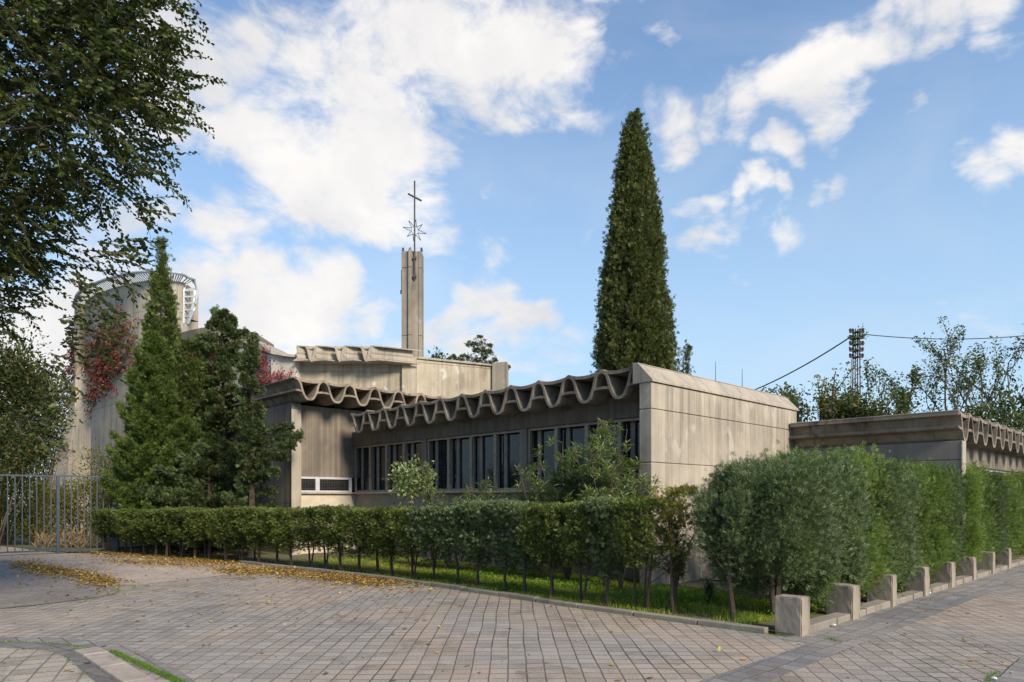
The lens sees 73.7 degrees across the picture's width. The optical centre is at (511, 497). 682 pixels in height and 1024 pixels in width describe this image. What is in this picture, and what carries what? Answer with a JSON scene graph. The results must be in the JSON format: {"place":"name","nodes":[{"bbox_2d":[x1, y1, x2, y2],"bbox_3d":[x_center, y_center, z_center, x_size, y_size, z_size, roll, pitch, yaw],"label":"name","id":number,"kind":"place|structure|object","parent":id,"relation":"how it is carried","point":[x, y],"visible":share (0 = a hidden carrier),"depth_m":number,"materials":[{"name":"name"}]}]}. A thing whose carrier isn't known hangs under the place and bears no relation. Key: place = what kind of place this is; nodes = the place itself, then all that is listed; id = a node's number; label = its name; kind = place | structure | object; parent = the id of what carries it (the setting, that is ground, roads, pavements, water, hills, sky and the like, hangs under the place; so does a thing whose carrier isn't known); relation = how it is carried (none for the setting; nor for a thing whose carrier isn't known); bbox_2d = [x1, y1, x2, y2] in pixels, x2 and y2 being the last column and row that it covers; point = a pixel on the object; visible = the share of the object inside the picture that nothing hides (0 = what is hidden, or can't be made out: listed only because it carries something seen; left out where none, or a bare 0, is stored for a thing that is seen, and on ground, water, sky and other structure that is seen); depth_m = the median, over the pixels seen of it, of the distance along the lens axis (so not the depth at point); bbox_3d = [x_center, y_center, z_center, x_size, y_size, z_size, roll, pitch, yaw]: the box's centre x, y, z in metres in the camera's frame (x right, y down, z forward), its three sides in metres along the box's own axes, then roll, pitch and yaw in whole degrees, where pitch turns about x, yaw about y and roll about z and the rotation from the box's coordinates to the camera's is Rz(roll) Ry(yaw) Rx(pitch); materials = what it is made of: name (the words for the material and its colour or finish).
{"place":"outdoors","nodes":[
{"label":"outdoors","id":0,"kind":"place"},
{"bbox_2d":[0,648,94,681],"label":"light paving","id":1,"kind":"structure","parent":0,"point":[24,665],"depth_m":6.42,"materials":[{"name":"stone"}]},
{"bbox_2d":[0,570,117,607],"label":"asphalt","id":2,"kind":"structure","parent":0,"point":[13,593],"depth_m":11.75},
{"bbox_2d":[0,552,266,587],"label":"concrete apron","id":3,"kind":"object","parent":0,"point":[134,573],"visible":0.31,"depth_m":15.68,"materials":[{"name":"concrete"}]},
{"bbox_2d":[1,500,785,636],"bbox_3d":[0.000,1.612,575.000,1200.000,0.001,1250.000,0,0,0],"label":"ground","id":4,"kind":"structure","parent":0,"point":[770,632],"depth_m":37.32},
{"bbox_2d":[0,408,59,542],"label":"garden tree","id":5,"kind":"object","parent":4,"relation":"on","point":[9,437],"visible":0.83,"depth_m":20.76,"materials":[{"name":"green plant"}]},
{"bbox_2d":[193,376,445,554],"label":"entrance wing","id":6,"kind":"structure","parent":4,"relation":"on","point":[318,468],"depth_m":19.61,"materials":[{"name":"beige concrete"}]},
{"bbox_2d":[301,477,351,492],"bbox_3d":[-5.377,-0.382,19.693,1.690,0.441,0.057,0,0,-44],"label":"window","id":7,"kind":"structure","parent":6,"relation":"in","point":[308,484],"depth_m":19.73,"materials":[{"name":"white glass"}]},
{"bbox_2d":[239,560,767,633],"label":"garden kerb","id":8,"kind":"structure","parent":4,"relation":"on","point":[728,625],"depth_m":9.96,"materials":[{"name":"concrete"}]},
{"bbox_2d":[810,557,1023,632],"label":"sidewalk kerb","id":9,"kind":"structure","parent":4,"relation":"on","point":[821,622],"depth_m":9.96,"materials":[{"name":"concrete"}]},
{"bbox_2d":[775,594,809,636],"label":"concrete block","id":10,"kind":"structure","parent":9,"relation":"on","point":[792,613],"depth_m":7.95,"materials":[{"name":"concrete"}]},
{"bbox_2d":[826,583,859,619],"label":"concrete block","id":11,"kind":"structure","parent":9,"relation":"on","point":[846,600],"depth_m":9.02,"materials":[{"name":"concrete"}]},
{"bbox_2d":[866,574,896,606],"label":"concrete block","id":12,"kind":"structure","parent":9,"relation":"on","point":[889,586],"depth_m":10.08,"materials":[{"name":"concrete"}]},
{"bbox_2d":[901,566,929,595],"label":"concrete block","id":13,"kind":"structure","parent":9,"relation":"on","point":[922,583],"depth_m":11.15,"materials":[{"name":"concrete"}]},
{"bbox_2d":[0,561,807,681],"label":"plaza paving","id":14,"kind":"structure","parent":0,"point":[491,630],"depth_m":7.95,"materials":[{"name":"grey stone"}]},
{"bbox_2d":[0,642,115,681],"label":"sett curve","id":15,"kind":"object","parent":14,"relation":"on","point":[85,666],"visible":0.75,"depth_m":7.04,"materials":[{"name":"stone"}]},
{"bbox_2d":[0,637,194,681],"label":"dark sett curve","id":16,"kind":"object","parent":14,"relation":"on","point":[131,652],"visible":0.69,"depth_m":7.34,"materials":[{"name":"stone"}]},
{"bbox_2d":[0,0,227,456],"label":"elm tree","id":17,"kind":"object","parent":14,"relation":"on","point":[102,38],"visible":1,"depth_m":7.92,"materials":[{"name":"green plant"}]},
{"bbox_2d":[74,647,156,681],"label":"curve kerb","id":18,"kind":"structure","parent":14,"relation":"on","point":[116,669],"depth_m":6.34,"materials":[{"name":"concrete"}]},
{"bbox_2d":[1,578,1000,681],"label":"moss","id":19,"kind":"object","parent":14,"relation":"on","point":[144,665],"visible":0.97,"depth_m":6.82,"materials":[{"name":"plant"}]},
{"bbox_2d":[1,545,1013,680],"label":"fallen leaves","id":20,"kind":"object","parent":14,"relation":"on","point":[41,568],"visible":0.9,"depth_m":14.34,"materials":[{"name":"orange plant"}]},
{"bbox_2d":[0,529,1023,633],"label":"garden soil","id":21,"kind":"structure","parent":0,"point":[268,557],"depth_m":16.62,"materials":[{"name":"soil"}]},
{"bbox_2d":[0,464,52,544],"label":"garden shrub","id":22,"kind":"object","parent":21,"relation":"on","point":[9,525],"visible":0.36,"depth_m":22.99,"materials":[{"name":"green plant"}]},
{"bbox_2d":[0,330,82,542],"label":"garden tree","id":23,"kind":"object","parent":21,"relation":"on","point":[18,380],"visible":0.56,"depth_m":23.76,"materials":[{"name":"green plant"}]},
{"bbox_2d":[0,470,85,544],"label":"garden shrub","id":24,"kind":"object","parent":21,"relation":"on","point":[40,517],"visible":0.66,"depth_m":22.71,"materials":[{"name":"green plant"}]},
{"bbox_2d":[31,527,102,547],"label":"dry grass tuft","id":25,"kind":"object","parent":21,"relation":"on","point":[74,539],"visible":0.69,"depth_m":21.80,"materials":[{"name":"plant"}]},
{"bbox_2d":[35,471,111,543],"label":"garden shrub","id":26,"kind":"object","parent":21,"relation":"on","point":[74,493],"visible":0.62,"depth_m":23.11,"materials":[{"name":"green plant"}]},
{"bbox_2d":[45,270,197,528],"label":"curved tower","id":27,"kind":"structure","parent":21,"relation":"on","point":[102,421],"depth_m":32.90,"materials":[{"name":"concrete"}]},
{"bbox_2d":[60,304,139,426],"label":"virginia creeper","id":28,"kind":"object","parent":27,"relation":"attached to","point":[102,365],"visible":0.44,"depth_m":32.73,"materials":[{"name":"brown plant"}]},
{"bbox_2d":[99,329,179,549],"bbox_3d":[-10.848,-1.694,20.666,2.725,6.791,2.711,0,0,0],"label":"green conifer","id":29,"kind":"object","parent":21,"relation":"on","point":[144,414],"visible":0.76,"depth_m":20.17,"materials":[{"name":"green plant"}]},
{"bbox_2d":[112,474,174,550],"bbox_3d":[-11.318,0.475,21.187,0.226,2.350,2.118,0,0,34],"label":"garden fence","id":30,"kind":"object","parent":21,"relation":"on","point":[114,544],"visible":0.11,"depth_m":20.33,"materials":[{"name":"metal"}]},
{"bbox_2d":[0,474,111,553],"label":"metal gate","id":31,"kind":"structure","parent":30,"relation":"attached to","point":[58,550],"depth_m":19.51,"materials":[{"name":"metal"}]},
{"bbox_2d":[129,236,183,545],"bbox_3d":[-11.483,-3.440,22.314,2.092,10.281,2.103,0,0,0],"label":"italian cypress","id":32,"kind":"object","parent":21,"relation":"on","point":[161,288],"visible":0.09,"depth_m":22.14,"materials":[{"name":"green plant"}]},
{"bbox_2d":[141,508,180,556],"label":"hedge bush","id":33,"kind":"object","parent":21,"relation":"on","point":[154,515],"visible":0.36,"depth_m":18.07,"materials":[{"name":"green plant"}]},
{"bbox_2d":[140,414,216,550],"bbox_3d":[-9.568,-0.388,20.225,2.079,4.181,2.230,0,0,25],"label":"green conifer","id":34,"kind":"object","parent":21,"relation":"on","point":[186,425],"visible":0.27,"depth_m":19.87,"materials":[{"name":"green plant"}]},
{"bbox_2d":[147,336,231,549],"bbox_3d":[-9.981,-1.641,21.169,2.592,6.683,2.507,0,0,0],"label":"cypress","id":35,"kind":"object","parent":21,"relation":"on","point":[191,384],"visible":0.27,"depth_m":20.75,"materials":[{"name":"green plant"}]},
{"bbox_2d":[169,506,212,558],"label":"hedge bush","id":36,"kind":"object","parent":21,"relation":"on","point":[192,541],"visible":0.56,"depth_m":17.55,"materials":[{"name":"green plant"}]},
{"bbox_2d":[137,432,255,552],"bbox_3d":[-8.763,-0.100,19.541,3.016,3.606,3.325,0,0,35],"label":"dark conifer","id":37,"kind":"object","parent":21,"relation":"on","point":[204,469],"visible":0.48,"depth_m":19.25,"materials":[{"name":"green plant"}]},
{"bbox_2d":[180,507,223,559],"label":"hedge bush","id":38,"kind":"object","parent":21,"relation":"on","point":[193,513],"visible":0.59,"depth_m":17.27,"materials":[{"name":"green plant"}]},
{"bbox_2d":[183,304,249,548],"bbox_3d":[-8.934,-2.169,21.234,2.868,7.741,3.555,0,0,-32],"label":"dark conifer","id":39,"kind":"object","parent":21,"relation":"on","point":[224,321],"visible":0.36,"depth_m":21.03,"materials":[{"name":"green plant"}]},
{"bbox_2d":[201,508,244,560],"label":"hedge bush","id":40,"kind":"object","parent":21,"relation":"on","point":[217,533],"visible":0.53,"depth_m":16.93,"materials":[{"name":"green plant"}]},
{"bbox_2d":[215,506,263,559],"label":"hedge bush","id":41,"kind":"object","parent":21,"relation":"on","point":[229,512],"visible":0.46,"depth_m":16.58,"materials":[{"name":"green plant"}]},
{"bbox_2d":[231,505,280,561],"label":"hedge bush","id":42,"kind":"object","parent":21,"relation":"on","point":[251,536],"visible":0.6,"depth_m":16.25,"materials":[{"name":"green plant"}]},
{"bbox_2d":[220,331,306,556],"bbox_3d":[-6.694,-1.403,18.266,2.497,6.208,1.553,0,0,0],"label":"dark conifer","id":43,"kind":"object","parent":21,"relation":"on","point":[260,470],"visible":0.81,"depth_m":18.11,"materials":[{"name":"green plant"}]},
{"bbox_2d":[248,507,296,563],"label":"hedge bush","id":44,"kind":"object","parent":21,"relation":"on","point":[260,529],"visible":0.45,"depth_m":15.95,"materials":[{"name":"green plant"}]},
{"bbox_2d":[266,506,306,565],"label":"hedge bush","id":45,"kind":"object","parent":21,"relation":"on","point":[283,538],"visible":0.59,"depth_m":15.57,"materials":[{"name":"green plant"}]},
{"bbox_2d":[284,508,330,566],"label":"hedge bush","id":46,"kind":"object","parent":21,"relation":"on","point":[303,535],"visible":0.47,"depth_m":15.23,"materials":[{"name":"green plant"}]},
{"bbox_2d":[300,504,347,568],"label":"hedge bush","id":47,"kind":"object","parent":21,"relation":"on","point":[313,528],"visible":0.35,"depth_m":14.95,"materials":[{"name":"green plant"}]},
{"bbox_2d":[313,504,367,570],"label":"hedge bush","id":48,"kind":"object","parent":21,"relation":"on","point":[339,547],"visible":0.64,"depth_m":14.55,"materials":[{"name":"green plant"}]},
{"bbox_2d":[180,327,508,491],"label":"church nave","id":49,"kind":"structure","parent":21,"relation":"on","point":[386,368],"depth_m":26.23,"materials":[{"name":"concrete"}]},
{"bbox_2d":[328,507,381,572],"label":"hedge bush","id":50,"kind":"object","parent":21,"relation":"on","point":[348,515],"visible":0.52,"depth_m":14.19,"materials":[{"name":"green plant"}]},
{"bbox_2d":[352,506,404,573],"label":"hedge bush","id":51,"kind":"object","parent":21,"relation":"on","point":[362,513],"visible":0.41,"depth_m":13.89,"materials":[{"name":"green plant"}]},
{"bbox_2d":[365,505,412,575],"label":"hedge bush","id":52,"kind":"object","parent":21,"relation":"on","point":[384,543],"visible":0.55,"depth_m":13.57,"materials":[{"name":"green plant"}]},
{"bbox_2d":[383,505,435,579],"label":"hedge bush","id":53,"kind":"object","parent":21,"relation":"on","point":[405,538],"visible":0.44,"depth_m":13.12,"materials":[{"name":"green plant"}]},
{"bbox_2d":[386,454,439,564],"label":"tree","id":54,"kind":"object","parent":21,"relation":"on","point":[406,473],"visible":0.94,"depth_m":15.71,"materials":[{"name":"green plant"}]},
{"bbox_2d":[400,181,426,356],"bbox_3d":[-3.961,-5.471,27.289,1.004,14.143,0.761,0,0,-20],"label":"belfry","id":55,"kind":"object","parent":21,"relation":"on","point":[412,282],"visible":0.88,"depth_m":27.02,"materials":[{"name":"concrete"}]},
{"bbox_2d":[405,505,460,580],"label":"hedge bush","id":56,"kind":"object","parent":21,"relation":"on","point":[417,514],"visible":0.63,"depth_m":12.66,"materials":[{"name":"green plant"}]},
{"bbox_2d":[428,505,489,583],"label":"hedge bush","id":57,"kind":"object","parent":21,"relation":"on","point":[443,542],"visible":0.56,"depth_m":12.23,"materials":[{"name":"green plant"}]},
{"bbox_2d":[446,499,500,586],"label":"hedge bush","id":58,"kind":"object","parent":21,"relation":"on","point":[467,506],"visible":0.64,"depth_m":11.87,"materials":[{"name":"green plant"}]},
{"bbox_2d":[456,334,510,368],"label":"distant conifer","id":59,"kind":"object","parent":21,"relation":"on","point":[484,351],"visible":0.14,"depth_m":38.04,"materials":[{"name":"green plant"}]},
{"bbox_2d":[472,498,532,590],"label":"hedge bush","id":60,"kind":"object","parent":21,"relation":"on","point":[491,505],"visible":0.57,"depth_m":11.42,"materials":[{"name":"green plant"}]},
{"bbox_2d":[491,500,554,593],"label":"hedge bush","id":61,"kind":"object","parent":21,"relation":"on","point":[512,508],"visible":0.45,"depth_m":11.11,"materials":[{"name":"green plant"}]},
{"bbox_2d":[509,463,563,578],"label":"oleander","id":62,"kind":"object","parent":21,"relation":"on","point":[520,497],"visible":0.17,"depth_m":13.15,"materials":[{"name":"green plant"}]},
{"bbox_2d":[512,501,584,596],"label":"hedge bush","id":63,"kind":"object","parent":21,"relation":"on","point":[533,509],"visible":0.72,"depth_m":10.61,"materials":[{"name":"green plant"}]},
{"bbox_2d":[289,555,825,624],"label":"grass","id":64,"kind":"structure","parent":21,"relation":"on","point":[572,594],"depth_m":11.35,"materials":[{"name":"green plant"}]},
{"bbox_2d":[522,434,609,580],"bbox_3d":[0.953,0.232,12.744,1.749,2.846,1.887,0,0,0],"label":"oleander","id":65,"kind":"object","parent":21,"relation":"on","point":[568,489],"visible":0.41,"depth_m":12.58,"materials":[{"name":"green plant"}]},
{"bbox_2d":[350,363,798,585],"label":"building wing","id":66,"kind":"object","parent":21,"relation":"on","point":[684,428],"depth_m":14.54,"materials":[{"name":"concrete"}]},
{"bbox_2d":[355,440,421,491],"bbox_3d":[-3.449,-0.847,19.124,0.192,1.359,3.390,0,0,-44],"label":"window","id":67,"kind":"structure","parent":66,"relation":"in","point":[374,463],"depth_m":19.48,"materials":[{"name":"glass"}]},
{"bbox_2d":[428,430,519,491],"bbox_3d":[-0.929,-0.847,16.492,0.192,1.359,3.460,0,0,-44],"label":"window","id":68,"kind":"structure","parent":66,"relation":"in","point":[469,459],"depth_m":16.41,"materials":[{"name":"glass"}]},
{"bbox_2d":[528,417,639,489],"bbox_3d":[1.570,-0.847,13.880,0.192,1.359,3.330,0,0,-44],"label":"window","id":69,"kind":"structure","parent":66,"relation":"in","point":[566,434],"depth_m":14.26,"materials":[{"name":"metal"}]},
{"bbox_2d":[544,499,617,600],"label":"hedge bush","id":70,"kind":"object","parent":21,"relation":"on","point":[567,548],"visible":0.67,"depth_m":10.22,"materials":[{"name":"green plant"}]},
{"bbox_2d":[565,418,640,587],"bbox_3d":[1.652,0.089,12.013,1.562,3.129,1.614,0,0,0],"label":"oleander","id":71,"kind":"object","parent":21,"relation":"on","point":[610,470],"visible":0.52,"depth_m":11.91,"materials":[{"name":"green plant"}]},
{"bbox_2d":[569,494,642,605],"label":"hedge bush","id":72,"kind":"object","parent":21,"relation":"on","point":[607,557],"visible":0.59,"depth_m":9.90,"materials":[{"name":"green plant"}]},
{"bbox_2d":[584,435,662,588],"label":"oleander","id":73,"kind":"object","parent":21,"relation":"on","point":[634,487],"visible":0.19,"depth_m":11.76,"materials":[{"name":"green plant"}]},
{"bbox_2d":[589,107,681,373],"bbox_3d":[4.396,-6.106,24.541,3.620,15.611,3.607,0,0,0],"label":"italian cypress","id":74,"kind":"object","parent":21,"relation":"on","point":[634,291],"visible":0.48,"depth_m":23.81,"materials":[{"name":"green plant"}]},
{"bbox_2d":[602,493,684,610],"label":"hedge bush","id":75,"kind":"object","parent":21,"relation":"on","point":[629,506],"visible":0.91,"depth_m":9.40,"materials":[{"name":"green plant"}]},
{"bbox_2d":[649,483,697,613],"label":"hedge bush","id":76,"kind":"object","parent":21,"relation":"on","point":[676,491],"visible":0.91,"depth_m":9.13,"materials":[{"name":"green plant"}]},
{"bbox_2d":[658,512,699,603],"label":"oleander","id":77,"kind":"object","parent":21,"relation":"on","point":[678,568],"visible":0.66,"depth_m":9.83,"materials":[{"name":"green plant"}]},
{"bbox_2d":[684,476,775,620],"bbox_3d":[2.823,0.631,8.831,1.148,1.954,1.098,0,0,-44],"label":"tall hedge bush","id":78,"kind":"object","parent":21,"relation":"on","point":[738,504],"visible":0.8,"depth_m":8.61,"materials":[{"name":"green plant"}]},
{"bbox_2d":[701,448,853,616],"bbox_3d":[3.470,0.474,8.949,1.877,2.264,1.673,0,0,-44],"label":"tall hedge bush","id":79,"kind":"object","parent":21,"relation":"on","point":[797,482],"visible":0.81,"depth_m":8.44,"materials":[{"name":"green plant"}]},
{"bbox_2d":[710,442,881,618],"bbox_3d":[3.981,0.413,9.653,1.946,2.471,1.901,0,0,-38],"label":"tall hedge bush","id":80,"kind":"object","parent":21,"relation":"on","point":[811,588],"visible":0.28,"depth_m":9.28,"materials":[{"name":"green plant"}]},
{"bbox_2d":[761,381,864,421],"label":"sparse tree","id":81,"kind":"object","parent":21,"relation":"on","point":[794,399],"visible":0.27,"depth_m":27.52,"materials":[{"name":"green plant"}]},
{"bbox_2d":[760,440,899,601],"bbox_3d":[4.768,0.429,10.464,1.990,2.648,1.940,0,0,-44],"label":"tall hedge bush","id":82,"kind":"object","parent":21,"relation":"on","point":[878,565],"visible":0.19,"depth_m":10.06,"materials":[{"name":"green plant"}]},
{"bbox_2d":[808,361,870,420],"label":"sparse tree","id":83,"kind":"object","parent":21,"relation":"on","point":[821,403],"visible":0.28,"depth_m":25.88,"materials":[{"name":"green plant"}]},
{"bbox_2d":[812,388,896,419],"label":"sparse tree","id":84,"kind":"object","parent":21,"relation":"on","point":[860,410],"visible":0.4,"depth_m":25.04,"materials":[{"name":"green plant"}]},
{"bbox_2d":[798,450,926,595],"bbox_3d":[5.611,0.402,11.175,1.982,2.412,1.989,0,0,41],"label":"tall hedge bush","id":85,"kind":"object","parent":21,"relation":"on","point":[906,494],"visible":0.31,"depth_m":10.46,"materials":[{"name":"green plant"}]},
{"bbox_2d":[820,382,927,419],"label":"sparse tree","id":86,"kind":"object","parent":21,"relation":"on","point":[904,409],"visible":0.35,"depth_m":24.61,"materials":[{"name":"green plant"}]},
{"bbox_2d":[840,456,943,586],"bbox_3d":[6.354,0.424,12.046,1.993,2.380,1.906,0,0,-36],"label":"tall hedge bush","id":87,"kind":"object","parent":21,"relation":"on","point":[928,554],"visible":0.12,"depth_m":11.64,"materials":[{"name":"green plant"}]},
{"bbox_2d":[859,356,926,413],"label":"sparse tree","id":88,"kind":"object","parent":21,"relation":"on","point":[891,383],"visible":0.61,"depth_m":26.74,"materials":[{"name":"green plant"}]},
{"bbox_2d":[789,409,1023,553],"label":"wing","id":89,"kind":"structure","parent":21,"relation":"on","point":[958,437],"depth_m":14.60,"materials":[{"name":"beige concrete"}]},
{"bbox_2d":[861,456,960,581],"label":"tall hedge bush","id":90,"kind":"object","parent":21,"relation":"on","point":[947,535],"visible":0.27,"depth_m":11.93,"materials":[{"name":"green plant"}]},
{"bbox_2d":[884,461,969,575],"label":"tall hedge bush","id":91,"kind":"object","parent":21,"relation":"on","point":[960,509],"visible":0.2,"depth_m":12.76,"materials":[{"name":"green plant"}]},
{"bbox_2d":[900,461,987,565],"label":"tall hedge bush","id":92,"kind":"object","parent":21,"relation":"on","point":[974,502],"visible":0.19,"depth_m":13.42,"materials":[{"name":"green plant"}]},
{"bbox_2d":[906,325,1005,415],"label":"sparse tree","id":93,"kind":"object","parent":21,"relation":"on","point":[979,364],"visible":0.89,"depth_m":26.19,"materials":[{"name":"green plant"}]},
{"bbox_2d":[913,332,1005,411],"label":"sparse tree","id":94,"kind":"object","parent":21,"relation":"on","point":[937,370],"visible":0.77,"depth_m":27.58,"materials":[{"name":"green plant"}]},
{"bbox_2d":[912,316,1023,411],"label":"sparse tree","id":95,"kind":"object","parent":21,"relation":"on","point":[975,386],"visible":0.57,"depth_m":28.57,"materials":[{"name":"green plant"}]},
{"bbox_2d":[966,459,1000,561],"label":"tall hedge bush","id":96,"kind":"object","parent":21,"relation":"on","point":[989,542],"visible":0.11,"depth_m":14.74,"materials":[{"name":"green plant"}]},
{"bbox_2d":[957,392,1023,430],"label":"bushy tree","id":97,"kind":"object","parent":21,"relation":"on","point":[978,411],"visible":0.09,"depth_m":23.84,"materials":[{"name":"green plant"}]},
{"bbox_2d":[969,470,1013,566],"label":"tall hedge bush","id":98,"kind":"object","parent":21,"relation":"on","point":[1002,499],"visible":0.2,"depth_m":14.99,"materials":[{"name":"green plant"}]},
{"bbox_2d":[972,467,1023,560],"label":"tall hedge bush","id":99,"kind":"object","parent":21,"relation":"on","point":[1014,532],"visible":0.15,"depth_m":16.21,"materials":[{"name":"green plant"}]},
{"bbox_2d":[983,375,1023,431],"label":"bushy tree","id":100,"kind":"object","parent":21,"relation":"on","point":[1004,421],"visible":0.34,"depth_m":22.12,"materials":[{"name":"green plant"}]},
{"bbox_2d":[0,0,1023,498],"label":"sky","id":101,"kind":"structure","parent":0,"point":[825,169],"materials":[{"name":"blue"}]},
{"bbox_2d":[767,579,1023,681],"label":"sidewalk paving","id":102,"kind":"structure","parent":0,"point":[924,649],"depth_m":7.16,"materials":[{"name":"grey stone"}]},
{"bbox_2d":[698,568,1023,681],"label":"dark sett strip","id":103,"kind":"object","parent":102,"relation":"on","point":[775,666],"depth_m":7.75,"materials":[{"name":"stone"}]},
{"bbox_2d":[781,564,1023,642],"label":"kerbside paving","id":104,"kind":"structure","parent":0,"point":[836,628],"depth_m":9.61,"materials":[{"name":"stone"}]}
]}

